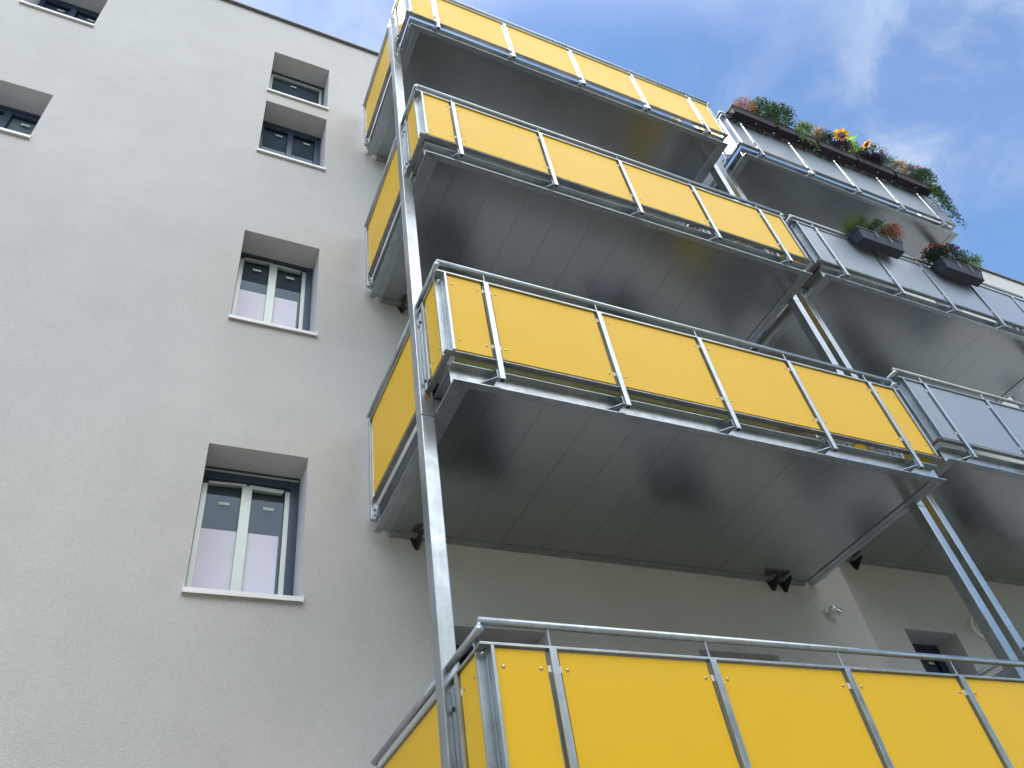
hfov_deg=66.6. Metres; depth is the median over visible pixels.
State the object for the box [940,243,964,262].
begonia plant
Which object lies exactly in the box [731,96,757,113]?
heather plant
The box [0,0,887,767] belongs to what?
apartment building
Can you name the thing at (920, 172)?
geranium plant
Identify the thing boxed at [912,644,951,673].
window
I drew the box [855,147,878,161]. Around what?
petunia plant
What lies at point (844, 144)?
petunia plant
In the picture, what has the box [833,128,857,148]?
sunflower
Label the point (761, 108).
aster plant
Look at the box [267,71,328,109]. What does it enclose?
window
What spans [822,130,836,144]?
geranium plant
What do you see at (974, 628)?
round wall lamp
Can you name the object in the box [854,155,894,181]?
planter box
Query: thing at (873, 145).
wind spinner
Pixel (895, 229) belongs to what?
begonia plant
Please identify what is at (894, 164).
dwarf shrub
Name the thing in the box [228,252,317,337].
window
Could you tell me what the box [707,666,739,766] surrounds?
railing post
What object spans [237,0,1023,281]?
sky
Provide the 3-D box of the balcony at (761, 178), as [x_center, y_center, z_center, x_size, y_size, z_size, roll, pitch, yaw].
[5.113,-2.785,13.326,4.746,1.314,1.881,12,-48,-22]
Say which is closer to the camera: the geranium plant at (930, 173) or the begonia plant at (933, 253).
the begonia plant at (933, 253)
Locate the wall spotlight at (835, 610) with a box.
[823,605,841,615]
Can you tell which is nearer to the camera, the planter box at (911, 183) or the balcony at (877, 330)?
the balcony at (877, 330)
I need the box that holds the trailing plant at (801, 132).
[795,129,820,150]
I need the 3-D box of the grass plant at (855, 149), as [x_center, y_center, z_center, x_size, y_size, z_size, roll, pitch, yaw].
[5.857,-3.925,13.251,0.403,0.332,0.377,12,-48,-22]
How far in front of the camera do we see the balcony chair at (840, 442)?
7.10 m
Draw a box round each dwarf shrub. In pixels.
[879,152,891,167]
[882,156,901,170]
[899,162,916,177]
[956,248,973,264]
[959,253,983,269]
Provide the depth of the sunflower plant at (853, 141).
13.54 m
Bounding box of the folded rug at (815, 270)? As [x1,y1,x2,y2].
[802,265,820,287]
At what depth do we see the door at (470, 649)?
6.20 m
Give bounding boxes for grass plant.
[795,120,814,136]
[849,143,868,155]
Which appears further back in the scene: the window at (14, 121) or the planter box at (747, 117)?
the planter box at (747, 117)
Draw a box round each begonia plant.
[880,223,904,240]
[920,243,952,264]
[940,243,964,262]
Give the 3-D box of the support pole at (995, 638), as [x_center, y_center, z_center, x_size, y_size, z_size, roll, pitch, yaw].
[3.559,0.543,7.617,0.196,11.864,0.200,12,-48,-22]
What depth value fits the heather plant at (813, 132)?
12.85 m
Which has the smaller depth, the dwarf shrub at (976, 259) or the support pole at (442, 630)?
the support pole at (442, 630)
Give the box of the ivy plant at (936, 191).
[927,181,969,227]
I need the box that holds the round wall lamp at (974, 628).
[968,617,985,640]
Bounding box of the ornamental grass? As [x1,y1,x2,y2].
[834,208,872,236]
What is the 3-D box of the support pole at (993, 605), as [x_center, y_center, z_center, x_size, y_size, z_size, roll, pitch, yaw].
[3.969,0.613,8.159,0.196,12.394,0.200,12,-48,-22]
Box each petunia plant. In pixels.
[830,136,853,151]
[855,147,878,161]
[868,151,886,165]
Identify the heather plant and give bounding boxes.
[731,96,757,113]
[808,124,826,140]
[891,159,910,174]
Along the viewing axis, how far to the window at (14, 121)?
8.35 m
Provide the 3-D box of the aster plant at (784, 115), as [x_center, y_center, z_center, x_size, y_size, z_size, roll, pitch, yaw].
[4.396,-4.330,12.738,0.601,0.639,0.483,12,-48,-22]
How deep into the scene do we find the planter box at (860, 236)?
10.50 m
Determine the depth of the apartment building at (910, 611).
8.76 m
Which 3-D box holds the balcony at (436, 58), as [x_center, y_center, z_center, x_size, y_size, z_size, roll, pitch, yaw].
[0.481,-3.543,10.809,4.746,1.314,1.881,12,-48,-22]
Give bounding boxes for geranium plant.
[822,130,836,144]
[904,165,929,181]
[912,166,939,185]
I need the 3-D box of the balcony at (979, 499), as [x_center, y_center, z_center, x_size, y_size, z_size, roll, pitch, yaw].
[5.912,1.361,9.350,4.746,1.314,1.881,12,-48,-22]
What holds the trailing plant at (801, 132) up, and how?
hanging from the planter box at (782, 131)
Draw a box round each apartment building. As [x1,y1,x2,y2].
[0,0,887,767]
[684,180,1023,676]
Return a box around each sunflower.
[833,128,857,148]
[862,140,880,159]
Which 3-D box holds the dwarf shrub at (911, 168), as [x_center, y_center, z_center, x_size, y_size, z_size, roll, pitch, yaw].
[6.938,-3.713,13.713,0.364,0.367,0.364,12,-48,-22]
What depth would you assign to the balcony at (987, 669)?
6.75 m
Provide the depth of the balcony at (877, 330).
10.61 m
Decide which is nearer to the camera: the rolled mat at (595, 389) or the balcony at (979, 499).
the rolled mat at (595, 389)
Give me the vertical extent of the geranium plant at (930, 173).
0.508 m
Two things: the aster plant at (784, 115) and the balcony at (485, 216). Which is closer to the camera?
the balcony at (485, 216)
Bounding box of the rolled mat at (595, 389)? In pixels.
[455,357,777,430]
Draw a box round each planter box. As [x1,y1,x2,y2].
[725,104,775,134]
[772,122,816,150]
[814,139,856,166]
[847,226,904,258]
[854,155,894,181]
[892,171,931,195]
[930,256,984,286]
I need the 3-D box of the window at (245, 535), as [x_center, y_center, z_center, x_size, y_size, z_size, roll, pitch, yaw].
[-2.249,1.525,6.308,0.810,1.326,1.595,12,-48,-22]
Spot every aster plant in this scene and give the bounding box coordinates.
[745,96,780,121]
[765,102,797,128]
[812,127,830,141]
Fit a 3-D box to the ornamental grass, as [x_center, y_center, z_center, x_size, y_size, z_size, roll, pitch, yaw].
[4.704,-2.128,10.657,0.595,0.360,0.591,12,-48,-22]
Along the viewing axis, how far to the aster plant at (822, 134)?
12.86 m
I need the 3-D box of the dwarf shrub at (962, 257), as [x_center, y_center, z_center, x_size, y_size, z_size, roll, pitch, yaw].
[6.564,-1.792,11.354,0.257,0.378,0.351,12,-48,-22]
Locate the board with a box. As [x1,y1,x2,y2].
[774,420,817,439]
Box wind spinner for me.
[870,143,879,151]
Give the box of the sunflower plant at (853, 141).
[847,140,861,154]
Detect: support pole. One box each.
[388,18,457,767]
[710,164,1023,678]
[716,158,1023,660]
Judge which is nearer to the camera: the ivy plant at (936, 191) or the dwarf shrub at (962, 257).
the dwarf shrub at (962, 257)
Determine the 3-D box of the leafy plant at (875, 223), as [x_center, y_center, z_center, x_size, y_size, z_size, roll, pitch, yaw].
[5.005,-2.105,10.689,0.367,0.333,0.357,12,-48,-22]
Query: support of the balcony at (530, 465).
attached to the apartment building at (202, 564)
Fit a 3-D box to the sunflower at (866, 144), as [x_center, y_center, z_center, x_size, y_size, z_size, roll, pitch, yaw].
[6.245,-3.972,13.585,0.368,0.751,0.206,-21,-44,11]
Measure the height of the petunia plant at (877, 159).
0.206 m
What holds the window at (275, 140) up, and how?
in the apartment building at (202, 564)
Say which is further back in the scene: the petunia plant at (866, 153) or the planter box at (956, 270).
the petunia plant at (866, 153)
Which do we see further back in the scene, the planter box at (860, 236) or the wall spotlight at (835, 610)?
the planter box at (860, 236)
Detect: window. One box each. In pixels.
[0,105,40,139]
[19,0,99,27]
[181,466,303,603]
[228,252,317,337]
[256,121,325,170]
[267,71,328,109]
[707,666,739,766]
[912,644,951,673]
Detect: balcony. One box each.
[363,0,727,222]
[364,84,811,355]
[367,259,945,591]
[371,616,1023,767]
[676,110,958,290]
[750,214,1023,416]
[845,368,1023,585]
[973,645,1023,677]
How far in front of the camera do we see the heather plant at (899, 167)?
13.62 m
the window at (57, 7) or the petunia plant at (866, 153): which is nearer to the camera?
the window at (57, 7)
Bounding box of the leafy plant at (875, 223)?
[866,218,890,235]
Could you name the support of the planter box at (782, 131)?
attached to the balcony at (761, 178)
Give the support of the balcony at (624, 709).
attached to the apartment building at (202, 564)
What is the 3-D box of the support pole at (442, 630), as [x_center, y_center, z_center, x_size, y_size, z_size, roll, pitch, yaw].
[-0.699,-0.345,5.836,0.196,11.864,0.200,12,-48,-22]
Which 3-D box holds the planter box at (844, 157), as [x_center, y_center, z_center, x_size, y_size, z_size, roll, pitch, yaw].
[5.367,-3.803,12.961,0.856,0.172,0.223,12,-48,-22]

